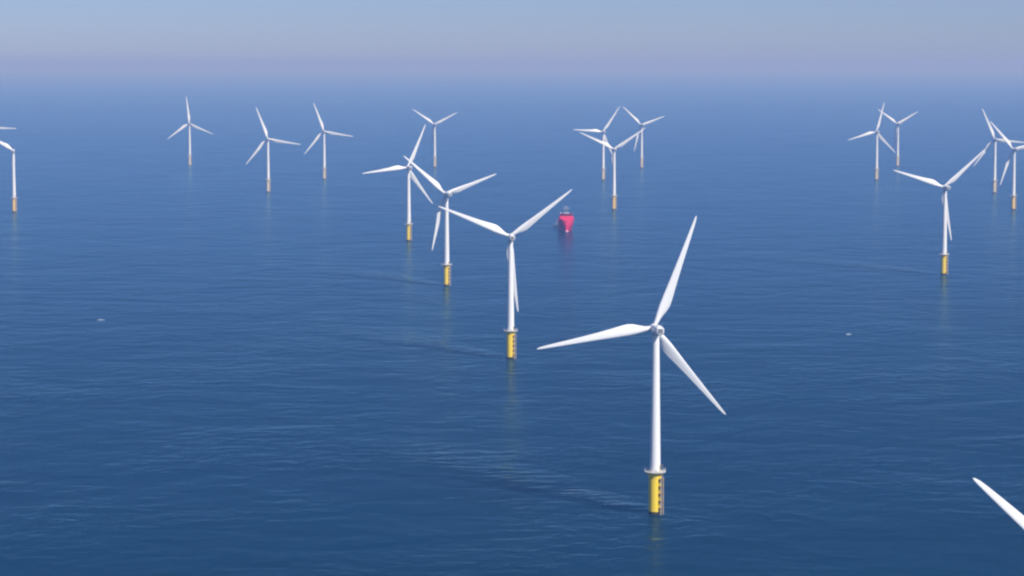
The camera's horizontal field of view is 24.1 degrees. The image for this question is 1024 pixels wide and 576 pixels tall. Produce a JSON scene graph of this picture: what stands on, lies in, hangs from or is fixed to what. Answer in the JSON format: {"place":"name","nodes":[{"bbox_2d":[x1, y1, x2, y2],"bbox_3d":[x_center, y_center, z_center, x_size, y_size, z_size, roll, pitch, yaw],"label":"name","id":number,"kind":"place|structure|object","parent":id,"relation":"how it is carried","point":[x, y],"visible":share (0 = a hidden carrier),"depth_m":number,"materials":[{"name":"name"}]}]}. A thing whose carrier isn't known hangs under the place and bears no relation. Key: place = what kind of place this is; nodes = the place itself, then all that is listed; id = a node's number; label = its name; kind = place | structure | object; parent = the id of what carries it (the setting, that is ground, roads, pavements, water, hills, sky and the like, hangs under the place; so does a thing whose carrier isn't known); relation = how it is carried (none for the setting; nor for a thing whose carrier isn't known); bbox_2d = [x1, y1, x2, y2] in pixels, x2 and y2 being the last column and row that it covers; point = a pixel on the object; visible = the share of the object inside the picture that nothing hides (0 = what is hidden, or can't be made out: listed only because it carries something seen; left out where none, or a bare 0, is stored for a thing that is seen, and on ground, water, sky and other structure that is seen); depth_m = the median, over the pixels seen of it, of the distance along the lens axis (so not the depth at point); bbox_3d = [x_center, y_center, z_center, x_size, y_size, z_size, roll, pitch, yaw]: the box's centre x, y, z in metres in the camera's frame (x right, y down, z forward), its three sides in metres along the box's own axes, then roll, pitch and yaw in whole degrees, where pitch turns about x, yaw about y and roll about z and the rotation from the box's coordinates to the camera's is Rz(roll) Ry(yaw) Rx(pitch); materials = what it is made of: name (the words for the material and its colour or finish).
{"place":"outdoors","nodes":[
{"label":"outdoors","id":0,"kind":"place"},
{"bbox_2d":[0,68,1023,575],"bbox_3d":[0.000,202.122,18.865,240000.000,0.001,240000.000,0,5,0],"label":"sea","id":1,"kind":"structure","parent":0,"point":[216,358],"depth_m":1885.62,"materials":[{"name":"liquid"}]},
{"bbox_2d":[0,141,16,211],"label":"wind turbine","id":2,"kind":"object","parent":1,"relation":"in","point":[14,203],"visible":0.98,"depth_m":3301.21,"materials":[{"name":"white paint"}]},
{"bbox_2d":[168,97,211,165],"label":"wind turbine","id":3,"kind":"object","parent":1,"relation":"in","point":[189,155],"visible":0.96,"depth_m":4810.61,"materials":[{"name":"beige paint"}]},
{"bbox_2d":[246,108,300,191],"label":"wind turbine","id":4,"kind":"object","parent":1,"relation":"in","point":[268,185],"visible":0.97,"depth_m":3818.30,"materials":[{"name":"beige paint"}]},
{"bbox_2d":[304,103,352,178],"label":"wind turbine","id":5,"kind":"object","parent":1,"relation":"in","point":[315,140],"visible":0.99,"depth_m":4243.11,"materials":[{"name":"beige paint"}]},
{"bbox_2d":[362,124,432,240],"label":"wind turbine","id":6,"kind":"object","parent":1,"relation":"in","point":[415,180],"visible":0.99,"depth_m":2763.32,"materials":[{"name":"white paint"}]},
{"bbox_2d":[413,109,456,166],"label":"wind turbine","id":7,"kind":"object","parent":1,"relation":"in","point":[434,134],"visible":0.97,"depth_m":4737.07,"materials":[{"name":"beige paint"}]},
{"bbox_2d":[404,156,496,285],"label":"wind turbine","id":8,"kind":"object","parent":1,"relation":"in","point":[446,263],"visible":0.98,"depth_m":2204.07,"materials":[{"name":"white paint"}]},
{"bbox_2d":[438,189,571,358],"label":"wind turbine","id":9,"kind":"object","parent":1,"relation":"in","point":[510,332],"visible":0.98,"depth_m":1657.12,"materials":[{"name":"white paint"}]},
{"bbox_2d":[557,206,573,231],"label":"supply ship","id":10,"kind":"object","parent":1,"relation":"on","point":[565,221],"visible":0.95,"depth_m":2921.52,"materials":[{"name":"red paint"}]},
{"bbox_2d":[574,106,619,179],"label":"wind turbine","id":11,"kind":"object","parent":1,"relation":"in","point":[603,157],"visible":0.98,"depth_m":4214.11,"materials":[{"name":"beige paint"}]},
{"bbox_2d":[580,127,645,209],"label":"wind turbine","id":12,"kind":"object","parent":1,"relation":"in","point":[614,200],"visible":0.97,"depth_m":3355.62,"materials":[{"name":"white paint"}]},
{"bbox_2d":[537,216,725,514],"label":"wind turbine","id":13,"kind":"object","parent":1,"relation":"in","point":[656,494],"visible":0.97,"depth_m":1083.11,"materials":[{"name":"white paint"}]},
{"bbox_2d":[623,107,663,167],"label":"wind turbine","id":14,"kind":"object","parent":1,"relation":"in","point":[641,157],"visible":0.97,"depth_m":4700.26,"materials":[{"name":"beige paint"}]},
{"bbox_2d":[849,104,895,179],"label":"wind turbine","id":15,"kind":"object","parent":1,"relation":"in","point":[876,156],"visible":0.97,"depth_m":4213.32,"materials":[{"name":"beige paint"}]},
{"bbox_2d":[878,109,916,165],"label":"wind turbine","id":16,"kind":"object","parent":1,"relation":"in","point":[896,130],"visible":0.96,"depth_m":4783.85,"materials":[{"name":"beige paint"}]},
{"bbox_2d":[894,150,983,274],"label":"wind turbine","id":17,"kind":"object","parent":1,"relation":"in","point":[944,254],"visible":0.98,"depth_m":2321.28,"materials":[{"name":"white paint"}]},
{"bbox_2d":[973,478,1023,529],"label":"wind turbine","id":18,"kind":"object","parent":1,"relation":"in","point":[1015,515],"visible":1,"depth_m":481.94,"materials":[{"name":"white paint"}]},
{"bbox_2d":[973,109,1023,192],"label":"wind turbine","id":19,"kind":"object","parent":1,"relation":"in","point":[994,181],"visible":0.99,"depth_m":3795.46,"materials":[{"name":"beige paint"}]},
{"bbox_2d":[990,121,1023,209],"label":"wind turbine","id":20,"kind":"object","parent":1,"relation":"in","point":[1013,201],"visible":0.98,"depth_m":3355.79,"materials":[{"name":"white paint"}]},
{"bbox_2d":[0,0,1023,67],"label":"sky","id":21,"kind":"structure","parent":0,"point":[33,33],"materials":[{"name":"blue"}]}
]}

